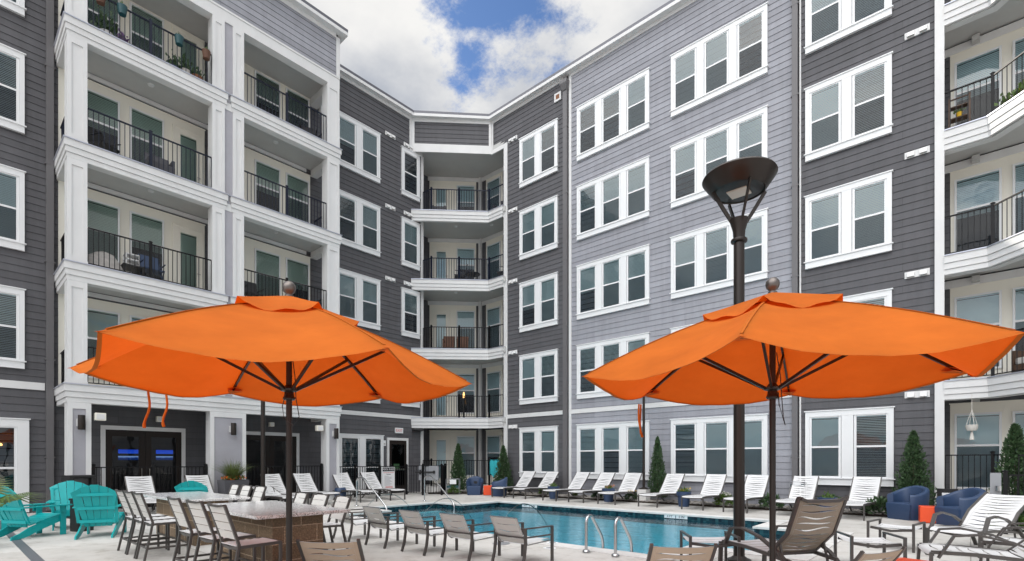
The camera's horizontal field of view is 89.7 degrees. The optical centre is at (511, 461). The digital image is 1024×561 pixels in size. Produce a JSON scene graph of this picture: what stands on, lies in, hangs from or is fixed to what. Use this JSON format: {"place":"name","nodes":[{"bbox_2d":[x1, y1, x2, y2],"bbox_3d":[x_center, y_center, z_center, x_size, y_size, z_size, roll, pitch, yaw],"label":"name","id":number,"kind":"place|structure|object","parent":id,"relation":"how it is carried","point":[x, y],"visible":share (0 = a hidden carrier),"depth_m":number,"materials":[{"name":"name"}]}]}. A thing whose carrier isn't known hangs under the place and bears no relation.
{"place":"outdoors","nodes":[
{"label":"outdoors","id":0,"kind":"place"},
{"bbox_2d":[88,251,123,270],"bbox_3d":[-11.243,-5.474,14.184,0.726,0.594,0.948,0,0,42],"label":"chair","id":1,"kind":"object","parent":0,"point":[101,258],"visible":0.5,"depth_m":14.00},
{"bbox_2d":[121,252,143,274],"bbox_3d":[-10.903,-5.542,14.744,0.600,0.730,0.500,0,0,42],"label":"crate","id":2,"kind":"object","parent":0,"point":[132,263],"visible":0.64,"depth_m":14.71,"materials":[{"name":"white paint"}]},
{"bbox_2d":[306,0,669,113],"label":"sky","id":3,"kind":"structure","parent":0,"point":[463,56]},
{"bbox_2d":[0,492,1023,560],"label":"pool deck","id":4,"kind":"structure","parent":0,"point":[98,543],"depth_m":8.90,"materials":[{"name":"concrete"}]},
{"bbox_2d":[0,521,44,560],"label":"drain channel","id":5,"kind":"object","parent":4,"relation":"on","point":[27,550],"depth_m":8.15,"materials":[{"name":"grey metal"}]},
{"bbox_2d":[0,475,46,506],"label":"palm plant","id":6,"kind":"object","parent":4,"relation":"on","point":[5,499],"visible":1,"depth_m":6.04,"materials":[{"name":"green"}]},
{"bbox_2d":[0,486,71,540],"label":"adirondack chair","id":7,"kind":"object","parent":4,"relation":"on","point":[14,516],"visible":0.91,"depth_m":9.40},
{"bbox_2d":[46,481,89,530],"bbox_3d":[-9.362,0.910,10.927,0.800,0.980,0.960,0,0,-42],"label":"adirondack chair","id":8,"kind":"object","parent":4,"relation":"on","point":[64,492],"visible":0.48,"depth_m":11.08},
{"bbox_2d":[61,475,95,518],"bbox_3d":[-10.868,0.871,12.905,0.533,1.058,0.533,0,0,32],"label":"litter bin","id":9,"kind":"object","parent":4,"relation":"on","point":[88,480],"visible":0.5,"depth_m":12.82,"materials":[{"name":"black plastic"}]},
{"bbox_2d":[70,485,132,539],"bbox_3d":[-7.760,0.910,9.727,0.800,0.980,0.960,0,0,-25],"label":"adirondack chair","id":10,"kind":"object","parent":4,"relation":"on","point":[103,500],"visible":0.81,"depth_m":9.44,"materials":[{"name":"plastic"}]},
{"bbox_2d":[124,476,155,510],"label":"chaise longue","id":11,"kind":"object","parent":4,"relation":"on","point":[136,486],"visible":0.56,"depth_m":14.30,"materials":[{"name":"grey"}]},
{"bbox_2d":[115,489,167,553],"bbox_3d":[-5.857,0.917,8.126,0.479,0.973,0.608,0,0,41],"label":"bar stool","id":12,"kind":"object","parent":4,"relation":"on","point":[121,498],"visible":0.7,"depth_m":8.08,"materials":[{"name":"grey"}]},
{"bbox_2d":[91,463,206,509],"bbox_3d":[-10.357,0.738,14.860,0.104,1.365,2.824,0,0,42],"label":"pool fence","id":13,"kind":"object","parent":4,"relation":"on","point":[153,471],"visible":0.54,"depth_m":14.82,"materials":[{"name":"black"}]},
{"bbox_2d":[123,490,177,558],"bbox_3d":[-5.454,0.917,7.767,0.479,0.973,0.608,0,0,42],"label":"bar stool","id":14,"kind":"object","parent":4,"relation":"on","point":[134,505],"visible":0.81,"depth_m":7.73,"materials":[{"name":"grey"}]},
{"bbox_2d":[133,492,188,560],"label":"bar stool","id":15,"kind":"object","parent":4,"relation":"on","point":[146,513],"visible":0.81,"depth_m":7.32,"materials":[{"name":"grey"}]},
{"bbox_2d":[174,481,207,491],"bbox_3d":[-7.154,0.910,11.818,0.800,0.980,0.960,0,0,-7],"label":"adirondack chair","id":16,"kind":"object","parent":4,"relation":"on","point":[189,486],"visible":0.3,"depth_m":11.39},
{"bbox_2d":[143,491,249,545],"bbox_3d":[-5.898,1.010,9.478,2.580,0.780,1.060,0,0,42],"label":"granite bar","id":17,"kind":"object","parent":4,"relation":"on","point":[163,505],"visible":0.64,"depth_m":9.13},
{"bbox_2d":[167,496,231,560],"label":"bar stool","id":18,"kind":"object","parent":4,"relation":"on","point":[179,507],"visible":0.69,"depth_m":6.32,"materials":[{"name":"grey"}]},
{"bbox_2d":[185,499,255,560],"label":"bar stool","id":19,"kind":"object","parent":4,"relation":"on","point":[198,521],"visible":0.79,"depth_m":5.81,"materials":[{"name":"grey"}]},
{"bbox_2d":[212,459,258,501],"bbox_3d":[-8.492,0.621,15.723,1.892,1.559,1.753,0,0,24],"label":"planter","id":20,"kind":"object","parent":4,"relation":"on","point":[232,475],"visible":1,"depth_m":15.57,"materials":[{"name":"grey"}]},
{"bbox_2d":[207,502,282,560],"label":"bar stool","id":21,"kind":"object","parent":4,"relation":"on","point":[237,544],"visible":1,"depth_m":5.38,"materials":[{"name":"grey"}]},
{"bbox_2d":[261,401,264,500],"bbox_3d":[-7.071,-0.910,14.610,0.980,4.620,0.980,0,0,42],"label":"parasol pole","id":22,"kind":"object","parent":4,"relation":"on","point":[262,443],"depth_m":14.56,"materials":[{"name":"brown metal"}]},
{"bbox_2d":[70,281,470,560],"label":"parasol","id":23,"kind":"object","parent":4,"relation":"on","point":[289,350],"visible":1,"depth_m":4.78,"materials":[{"name":"orange fabric"}]},
{"bbox_2d":[204,500,350,560],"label":"granite bar","id":24,"kind":"object","parent":4,"relation":"on","point":[266,519],"visible":0.68,"depth_m":6.41,"materials":[{"name":"stone"}]},
{"bbox_2d":[260,474,308,503],"bbox_3d":[-7.344,0.912,16.554,2.056,1.005,0.656,0,0,41],"label":"chaise longue","id":25,"kind":"object","parent":4,"relation":"on","point":[281,486],"visible":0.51,"depth_m":17.03,"materials":[{"name":"grey"}]},
{"bbox_2d":[246,463,322,501],"bbox_3d":[-7.795,0.738,17.734,0.104,1.365,2.724,0,0,42],"label":"pool fence","id":26,"kind":"object","parent":4,"relation":"on","point":[321,476],"visible":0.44,"depth_m":17.72,"materials":[{"name":"black"}]},
{"bbox_2d":[292,473,339,494],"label":"chaise longue","id":27,"kind":"object","parent":4,"relation":"on","point":[314,489],"visible":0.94,"depth_m":17.72,"materials":[{"name":"grey"}]},
{"bbox_2d":[296,539,364,560],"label":"beige lounge chair","id":28,"kind":"object","parent":4,"relation":"on","point":[307,551],"visible":1,"depth_m":5.02,"materials":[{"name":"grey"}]},
{"bbox_2d":[323,495,351,555],"bbox_3d":[-2.698,0.955,7.459,0.479,0.895,0.608,0,0,45],"label":"bar stool","id":29,"kind":"object","parent":4,"relation":"on","point":[328,524],"visible":0.54,"depth_m":7.55,"materials":[{"name":"grey"}]},
{"bbox_2d":[332,472,376,502],"bbox_3d":[-5.673,0.912,18.429,2.056,1.005,0.656,0,0,43],"label":"chaise longue","id":30,"kind":"object","parent":4,"relation":"on","point":[347,479],"visible":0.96,"depth_m":18.78,"materials":[{"name":"grey"}]},
{"bbox_2d":[330,502,381,541],"bbox_3d":[-2.853,1.070,9.365,0.586,0.668,0.745,0,0,43],"label":"pool armchair","id":31,"kind":"object","parent":4,"relation":"on","point":[350,519],"visible":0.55,"depth_m":9.29,"materials":[{"name":"grey"}]},
{"bbox_2d":[339,464,407,497],"bbox_3d":[-5.561,0.757,20.661,0.104,1.325,3.360,0,0,42],"label":"pool fence","id":32,"kind":"object","parent":4,"relation":"on","point":[355,466],"visible":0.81,"depth_m":20.84,"materials":[{"name":"black"}]},
{"bbox_2d":[382,467,394,490],"bbox_3d":[-5.050,0.705,21.048,0.028,0.950,0.600,0,0,42],"label":"pool rules sign","id":33,"kind":"object","parent":32,"relation":"attached to","point":[388,477],"visible":1,"depth_m":21.04,"materials":[{"name":"white plastic"}]},
{"bbox_2d":[360,472,405,500],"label":"chaise longue","id":34,"kind":"object","parent":4,"relation":"on","point":[380,488],"visible":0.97,"depth_m":19.68,"materials":[{"name":"grey"}]},
{"bbox_2d":[362,506,417,548],"bbox_3d":[-2.061,1.070,8.659,0.586,0.668,0.745,0,0,42],"label":"pool armchair","id":35,"kind":"object","parent":4,"relation":"on","point":[376,521],"visible":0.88,"depth_m":8.51,"materials":[{"name":"grey"}]},
{"bbox_2d":[399,509,457,555],"bbox_3d":[-1.317,1.070,8.036,0.586,0.668,0.745,0,0,42],"label":"pool armchair","id":36,"kind":"object","parent":4,"relation":"on","point":[417,520],"visible":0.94,"depth_m":7.88,"materials":[{"name":"grey"}]},
{"bbox_2d":[422,463,445,494],"bbox_3d":[-3.030,0.748,22.326,0.822,1.345,2.288,0,0,17],"label":"pool fence","id":37,"kind":"object","parent":4,"relation":"on","point":[442,476],"visible":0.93,"depth_m":21.41,"materials":[{"name":"black"}]},
{"bbox_2d":[406,465,438,492],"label":"pool gate","id":38,"kind":"structure","parent":37,"relation":"attached to","point":[433,471],"depth_m":21.40,"materials":[{"name":"black"}]},
{"bbox_2d":[439,512,500,560],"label":"pool armchair","id":39,"kind":"object","parent":4,"relation":"on","point":[457,521],"visible":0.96,"depth_m":7.39,"materials":[{"name":"grey"}]},
{"bbox_2d":[428,492,512,494],"bbox_3d":[-1.537,1.369,22.698,3.783,0.059,2.051,0,0,12],"label":"planting bed","id":40,"kind":"object","parent":4,"relation":"on","point":[461,493],"visible":0.22,"depth_m":22.19,"materials":[{"name":"soil"}]},
{"bbox_2d":[449,443,467,489],"bbox_3d":[-2.351,0.274,22.546,0.864,2.192,0.881,0,0,42],"label":"evergreen tree","id":41,"kind":"object","parent":40,"relation":"on","point":[458,460],"visible":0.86,"depth_m":22.41,"materials":[{"name":"green plant"}]},
{"bbox_2d":[493,445,513,489],"bbox_3d":[-0.385,0.307,22.738,0.967,2.125,0.944,0,0,38],"label":"evergreen tree","id":42,"kind":"object","parent":40,"relation":"on","point":[503,472],"visible":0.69,"depth_m":22.63,"materials":[{"name":"green plant"}]},
{"bbox_2d":[466,476,482,494],"bbox_3d":[-1.570,1.012,21.723,0.727,0.776,0.685,0,0,3],"label":"tub chair","id":43,"kind":"object","parent":4,"relation":"on","point":[474,485],"visible":0.99,"depth_m":21.48,"materials":[{"name":"blue plastic"}]},
{"bbox_2d":[0,0,1023,517],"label":"apartment building","id":44,"kind":"structure","parent":4,"relation":"on","point":[602,234],"depth_m":16.29,"materials":[{"name":"grey wood"}]},
{"bbox_2d":[0,284,26,368],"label":"window","id":45,"kind":"structure","parent":44,"relation":"in","point":[18,362],"depth_m":13.73,"materials":[{"name":"white plastic"}]},
{"bbox_2d":[0,164,26,251],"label":"window","id":46,"kind":"structure","parent":44,"relation":"in","point":[15,240],"depth_m":13.71,"materials":[{"name":"white plastic"}]},
{"bbox_2d":[0,43,26,134],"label":"window","id":47,"kind":"structure","parent":44,"relation":"in","point":[18,125],"depth_m":13.74,"materials":[{"name":"white plastic"}]},
{"bbox_2d":[0,0,26,17],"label":"window","id":48,"kind":"structure","parent":44,"relation":"in","point":[17,6],"depth_m":13.73,"materials":[{"name":"white plastic"}]},
{"bbox_2d":[0,417,30,511],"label":"window","id":49,"kind":"structure","parent":44,"relation":"in","point":[20,425],"depth_m":13.78,"materials":[{"name":"white plastic"}]},
{"bbox_2d":[88,126,120,153],"bbox_3d":[-11.410,-8.816,14.344,0.640,0.963,0.570,0,0,12],"label":"balcony chair","id":50,"kind":"object","parent":44,"relation":"on","point":[90,137],"visible":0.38,"depth_m":14.28,"materials":[{"name":"black plastic"}]},
{"bbox_2d":[339,268,380,330],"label":"window","id":51,"kind":"structure","parent":44,"relation":"in","point":[356,312],"depth_m":21.48,"materials":[{"name":"white plastic"}]},
{"bbox_2d":[339,189,380,256],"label":"window","id":52,"kind":"structure","parent":44,"relation":"in","point":[359,205],"depth_m":21.52,"materials":[{"name":"white plastic"}]},
{"bbox_2d":[339,111,380,183],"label":"window","id":53,"kind":"structure","parent":44,"relation":"in","point":[358,145],"depth_m":21.51,"materials":[{"name":"white plastic"}]},
{"bbox_2d":[339,433,384,494],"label":"window","id":54,"kind":"structure","parent":44,"relation":"in","point":[361,448],"depth_m":21.52,"materials":[{"name":"white plastic"}]},
{"bbox_2d":[400,287,419,338],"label":"window","id":55,"kind":"structure","parent":44,"relation":"in","point":[404,303],"depth_m":23.42,"materials":[{"name":"white plastic"}]},
{"bbox_2d":[400,145,420,201],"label":"window","id":56,"kind":"structure","parent":44,"relation":"in","point":[416,197],"depth_m":23.42,"materials":[{"name":"white plastic"}]},
{"bbox_2d":[401,216,420,270],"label":"window","id":57,"kind":"structure","parent":44,"relation":"in","point":[414,263],"depth_m":23.45,"materials":[{"name":"white plastic"}]},
{"bbox_2d":[518,426,557,477],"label":"window","id":58,"kind":"structure","parent":44,"relation":"in","point":[544,458],"depth_m":21.81,"materials":[{"name":"white plastic"}]},
{"bbox_2d":[518,349,558,404],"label":"window","id":59,"kind":"structure","parent":44,"relation":"in","point":[531,382],"depth_m":21.90,"materials":[{"name":"white plastic"}]},
{"bbox_2d":[518,195,558,260],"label":"window","id":60,"kind":"structure","parent":44,"relation":"in","point":[540,247],"depth_m":21.87,"materials":[{"name":"white plastic"}]},
{"bbox_2d":[518,118,558,188],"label":"window","id":61,"kind":"structure","parent":44,"relation":"in","point":[536,174],"depth_m":21.94,"materials":[{"name":"white plastic"}]},
{"bbox_2d":[519,272,558,332],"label":"window","id":62,"kind":"structure","parent":44,"relation":"in","point":[544,315],"depth_m":21.81,"materials":[{"name":"white plastic"}]},
{"bbox_2d":[576,420,650,479],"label":"window","id":63,"kind":"structure","parent":44,"relation":"in","point":[618,439],"depth_m":19.49,"materials":[{"name":"white plastic"}]},
{"bbox_2d":[576,332,650,398],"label":"window","id":64,"kind":"structure","parent":44,"relation":"in","point":[624,343],"depth_m":19.85,"materials":[{"name":"white plastic"}]},
{"bbox_2d":[576,244,650,319],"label":"window","id":65,"kind":"structure","parent":44,"relation":"in","point":[626,281],"depth_m":19.40,"materials":[{"name":"white plastic"}]},
{"bbox_2d":[576,155,650,240],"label":"window","id":66,"kind":"structure","parent":44,"relation":"in","point":[625,216],"depth_m":19.40,"materials":[{"name":"white plastic"}]},
{"bbox_2d":[576,67,650,161],"bbox_3d":[3.767,-13.072,19.538,3.190,2.152,0.112,0,0,42],"label":"window","id":67,"kind":"structure","parent":44,"relation":"in","point":[623,88],"depth_m":19.25,"materials":[{"name":"white plastic"}]},
{"bbox_2d":[669,413,768,481],"bbox_3d":[6.715,-0.404,16.910,3.190,2.152,0.112,0,0,42],"label":"window","id":68,"kind":"structure","parent":44,"relation":"in","point":[714,458],"depth_m":16.89,"materials":[{"name":"white plastic"}]},
{"bbox_2d":[669,207,768,298],"bbox_3d":[6.715,-6.738,16.910,3.190,2.152,0.112,0,0,42],"label":"window","id":69,"kind":"structure","parent":44,"relation":"in","point":[756,259],"depth_m":16.97,"materials":[{"name":"white plastic"}]},
{"bbox_2d":[669,105,768,208],"bbox_3d":[6.715,-9.905,16.910,3.190,2.152,0.112,0,0,42],"label":"window","id":70,"kind":"structure","parent":44,"relation":"in","point":[731,129],"depth_m":16.97,"materials":[{"name":"white plastic"}]},
{"bbox_2d":[669,2,768,117],"bbox_3d":[6.715,-13.072,16.910,3.190,2.152,0.112,0,0,42],"label":"window","id":71,"kind":"structure","parent":44,"relation":"in","point":[733,78],"depth_m":16.93,"materials":[{"name":"white plastic"}]},
{"bbox_2d":[804,169,893,269],"bbox_3d":[9.425,-6.738,14.494,2.130,2.152,0.112,0,0,42],"label":"window","id":72,"kind":"structure","parent":44,"relation":"in","point":[846,227],"depth_m":14.43,"materials":[{"name":"glass"}]},
{"bbox_2d":[804,51,893,162],"bbox_3d":[9.425,-9.905,14.494,2.130,2.152,0.112,0,0,42],"label":"window","id":73,"kind":"structure","parent":44,"relation":"in","point":[844,137],"depth_m":14.51,"materials":[{"name":"white plastic"}]},
{"bbox_2d":[804,0,893,55],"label":"window","id":74,"kind":"structure","parent":44,"relation":"in","point":[847,23],"depth_m":14.62,"materials":[{"name":"white plastic"}]},
{"bbox_2d":[804,406,895,486],"bbox_3d":[9.440,-0.404,14.481,2.170,2.152,0.112,0,0,42],"label":"window","id":75,"kind":"structure","parent":44,"relation":"in","point":[831,449],"depth_m":14.51,"materials":[{"name":"white plastic"}]},
{"bbox_2d":[843,288,892,306],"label":"window","id":76,"kind":"structure","parent":44,"relation":"in","point":[886,294],"depth_m":14.06,"materials":[{"name":"white plastic"}]},
{"bbox_2d":[948,91,970,127],"bbox_3d":[11.648,-8.959,13.396,0.440,1.257,0.430,0,0,42],"label":"ladder shelf","id":77,"kind":"object","parent":44,"relation":"on","point":[964,116],"visible":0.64,"depth_m":13.44,"materials":[{"name":"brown wood"}]},
{"bbox_2d":[490,515,553,560],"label":"pool armchair","id":78,"kind":"object","parent":4,"relation":"on","point":[517,534],"visible":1,"depth_m":7.03,"materials":[{"name":"grey"}]},
{"bbox_2d":[542,472,589,500],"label":"chaise longue","id":79,"kind":"object","parent":4,"relation":"on","point":[581,483],"visible":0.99,"depth_m":19.32,"materials":[{"name":"grey"}]},
{"bbox_2d":[391,510,753,553],"bbox_3d":[0.911,2.155,12.706,11.550,0.990,6.020,0,0,42],"label":"pool basin","id":80,"kind":"object","parent":4,"relation":"in","point":[625,547],"visible":0.06,"depth_m":15.10,"materials":[{"name":"liquid"}]},
{"bbox_2d":[358,503,818,542],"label":"waterline tiles","id":81,"kind":"object","parent":80,"relation":"attached to","point":[712,520],"visible":0.26,"depth_m":14.86,"materials":[{"name":"tile"}]},
{"bbox_2d":[326,500,853,560],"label":"pool coping","id":82,"kind":"object","parent":4,"relation":"on","point":[829,543],"visible":0.58,"depth_m":11.70,"materials":[{"name":"concrete"}]},
{"bbox_2d":[568,473,615,502],"bbox_3d":[2.861,0.912,18.279,0.656,1.005,2.056,0,0,44],"label":"chaise longue","id":83,"kind":"object","parent":4,"relation":"on","point":[605,476],"visible":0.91,"depth_m":18.69,"materials":[{"name":"grey"}]},
{"bbox_2d":[597,473,641,504],"bbox_3d":[3.706,0.912,17.549,0.656,1.005,2.056,0,0,39],"label":"chaise longue","id":84,"kind":"object","parent":4,"relation":"on","point":[634,485],"visible":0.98,"depth_m":17.96,"materials":[{"name":"grey"}]},
{"bbox_2d":[638,474,684,507],"bbox_3d":[4.839,0.912,16.563,0.656,1.005,2.056,0,0,42],"label":"chaise longue","id":85,"kind":"object","parent":4,"relation":"on","point":[676,484],"visible":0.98,"depth_m":16.96,"materials":[{"name":"grey"}]},
{"bbox_2d":[646,543,717,560],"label":"beige lounge chair","id":86,"kind":"object","parent":4,"relation":"on","point":[656,554],"visible":1,"depth_m":4.72,"materials":[{"name":"grey"}]},
{"bbox_2d":[509,492,886,516],"bbox_3d":[4.948,1.375,17.760,14.750,0.049,1.200,0,0,42],"label":"planting bed","id":87,"kind":"object","parent":4,"relation":"on","point":[844,513],"visible":0.36,"depth_m":15.99,"materials":[{"name":"soil"}]},
{"bbox_2d":[637,396,649,500],"bbox_3d":[4.519,-0.985,17.647,0.760,4.770,0.760,0,0,42],"label":"lamp post","id":88,"kind":"object","parent":87,"relation":"on","point":[643,489],"visible":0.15,"depth_m":17.61,"materials":[{"name":"metal"}]},
{"bbox_2d":[647,436,667,499],"bbox_3d":[5.019,0.238,17.773,0.747,2.263,0.732,0,0,-17],"label":"evergreen tree","id":89,"kind":"object","parent":87,"relation":"on","point":[659,466],"visible":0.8,"depth_m":17.69,"materials":[{"name":"green plant"}]},
{"bbox_2d":[508,491,884,514],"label":"river stones","id":90,"kind":"object","parent":87,"relation":"on","point":[856,511],"visible":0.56,"depth_m":17.05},
{"bbox_2d":[859,496,886,514],"bbox_3d":[9.389,1.090,13.074,0.839,0.495,0.847,0,0,1],"label":"bed plant","id":91,"kind":"object","parent":87,"relation":"on","point":[880,501],"visible":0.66,"depth_m":13.04,"materials":[{"name":"green plant"}]},
{"bbox_2d":[891,430,936,505],"bbox_3d":[10.249,0.272,13.134,0.974,2.197,0.999,0,0,-21],"label":"evergreen tree","id":92,"kind":"object","parent":87,"relation":"on","point":[911,468],"visible":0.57,"depth_m":13.03,"materials":[{"name":"green plant"}]},
{"bbox_2d":[681,474,726,510],"bbox_3d":[5.867,0.912,15.644,0.656,1.005,2.056,0,0,41],"label":"chaise longue","id":93,"kind":"object","parent":4,"relation":"on","point":[706,493],"visible":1,"depth_m":16.03,"materials":[{"name":"grey"}]},
{"bbox_2d":[680,530,740,560],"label":"sling ottoman","id":94,"kind":"object","parent":4,"relation":"on","point":[695,541],"visible":0.74,"depth_m":6.93,"materials":[{"name":"grey"}]},
{"bbox_2d":[702,156,777,560],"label":"lamp post","id":95,"kind":"object","parent":4,"relation":"on","point":[739,180],"visible":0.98,"depth_m":7.16,"materials":[{"name":"brown metal"}]},
{"bbox_2d":[723,475,768,513],"bbox_3d":[6.766,0.912,14.802,0.656,1.005,2.056,0,0,42],"label":"chaise longue","id":96,"kind":"object","parent":4,"relation":"on","point":[749,480],"visible":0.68,"depth_m":15.20,"materials":[{"name":"grey"}]},
{"bbox_2d":[718,495,848,560],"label":"sling recliner","id":97,"kind":"object","parent":4,"relation":"on","point":[789,541],"visible":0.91,"depth_m":5.76,"materials":[{"name":"brown"}]},
{"bbox_2d":[776,476,818,507],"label":"chaise longue","id":98,"kind":"object","parent":4,"relation":"on","point":[806,491],"visible":0.69,"depth_m":14.38,"materials":[{"name":"grey"}]},
{"bbox_2d":[582,277,1023,560],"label":"parasol","id":99,"kind":"object","parent":4,"relation":"on","point":[772,345],"visible":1,"depth_m":4.64,"materials":[{"name":"orange fabric"}]},
{"bbox_2d":[833,477,881,520],"bbox_3d":[8.787,0.912,13.052,2.056,1.005,0.656,0,0,-45],"label":"chaise longue","id":100,"kind":"object","parent":4,"relation":"on","point":[874,488],"visible":0.91,"depth_m":13.48,"materials":[{"name":"grey"}]},
{"bbox_2d":[834,530,906,560],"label":"sling ottoman","id":101,"kind":"object","parent":4,"relation":"on","point":[858,541],"visible":0.98,"depth_m":6.79,"materials":[{"name":"grey"}]},
{"bbox_2d":[853,546,906,560],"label":"beige lounge chair","id":102,"kind":"object","parent":4,"relation":"on","point":[892,555],"visible":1,"depth_m":4.44,"materials":[{"name":"grey"}]},
{"bbox_2d":[867,518,925,552],"bbox_3d":[6.196,1.181,8.302,0.600,0.437,0.634,0,0,-38],"label":"sling ottoman","id":103,"kind":"object","parent":4,"relation":"on","point":[881,527],"visible":0.99,"depth_m":8.26,"materials":[{"name":"grey"}]},
{"bbox_2d":[886,485,929,520],"bbox_3d":[9.643,0.992,12.518,0.720,0.816,0.765,0,0,-15],"label":"tub chair","id":104,"kind":"object","parent":4,"relation":"on","point":[903,503],"visible":0.91,"depth_m":12.41,"materials":[{"name":"blue plastic"}]},
{"bbox_2d":[934,487,985,525],"bbox_3d":[9.843,0.984,11.266,0.734,0.832,0.780,0,0,-2],"label":"tub chair","id":105,"kind":"object","parent":4,"relation":"on","point":[958,503],"visible":0.69,"depth_m":11.30,"materials":[{"name":"blue plastic"}]},
{"bbox_2d":[916,527,1023,560],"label":"sling recliner","id":106,"kind":"object","parent":4,"relation":"on","point":[1014,553],"visible":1,"depth_m":5.94,"materials":[{"name":"grey"}]},
{"bbox_2d":[925,492,1023,557],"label":"sling recliner","id":107,"kind":"object","parent":4,"relation":"on","point":[1013,510],"visible":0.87,"depth_m":8.18,"materials":[{"name":"white"}]},
{"bbox_2d":[979,522,1023,560],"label":"sling recliner","id":108,"kind":"object","parent":4,"relation":"on","point":[988,543],"visible":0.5,"depth_m":6.64,"materials":[{"name":"grey"}]},
{"bbox_2d":[987,423,1023,522],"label":"evergreen tree","id":109,"kind":"object","parent":4,"relation":"on","point":[1013,447],"visible":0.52,"depth_m":11.39,"materials":[{"name":"green plant"}]},
{"bbox_2d":[990,455,1023,533],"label":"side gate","id":110,"kind":"structure","parent":4,"relation":"on","point":[995,484],"depth_m":9.94,"materials":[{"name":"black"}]},
{"bbox_2d":[382,505,812,552],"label":"pool water","id":111,"kind":"structure","parent":0,"point":[479,515],"depth_m":13.13,"materials":[{"name":"liquid"}]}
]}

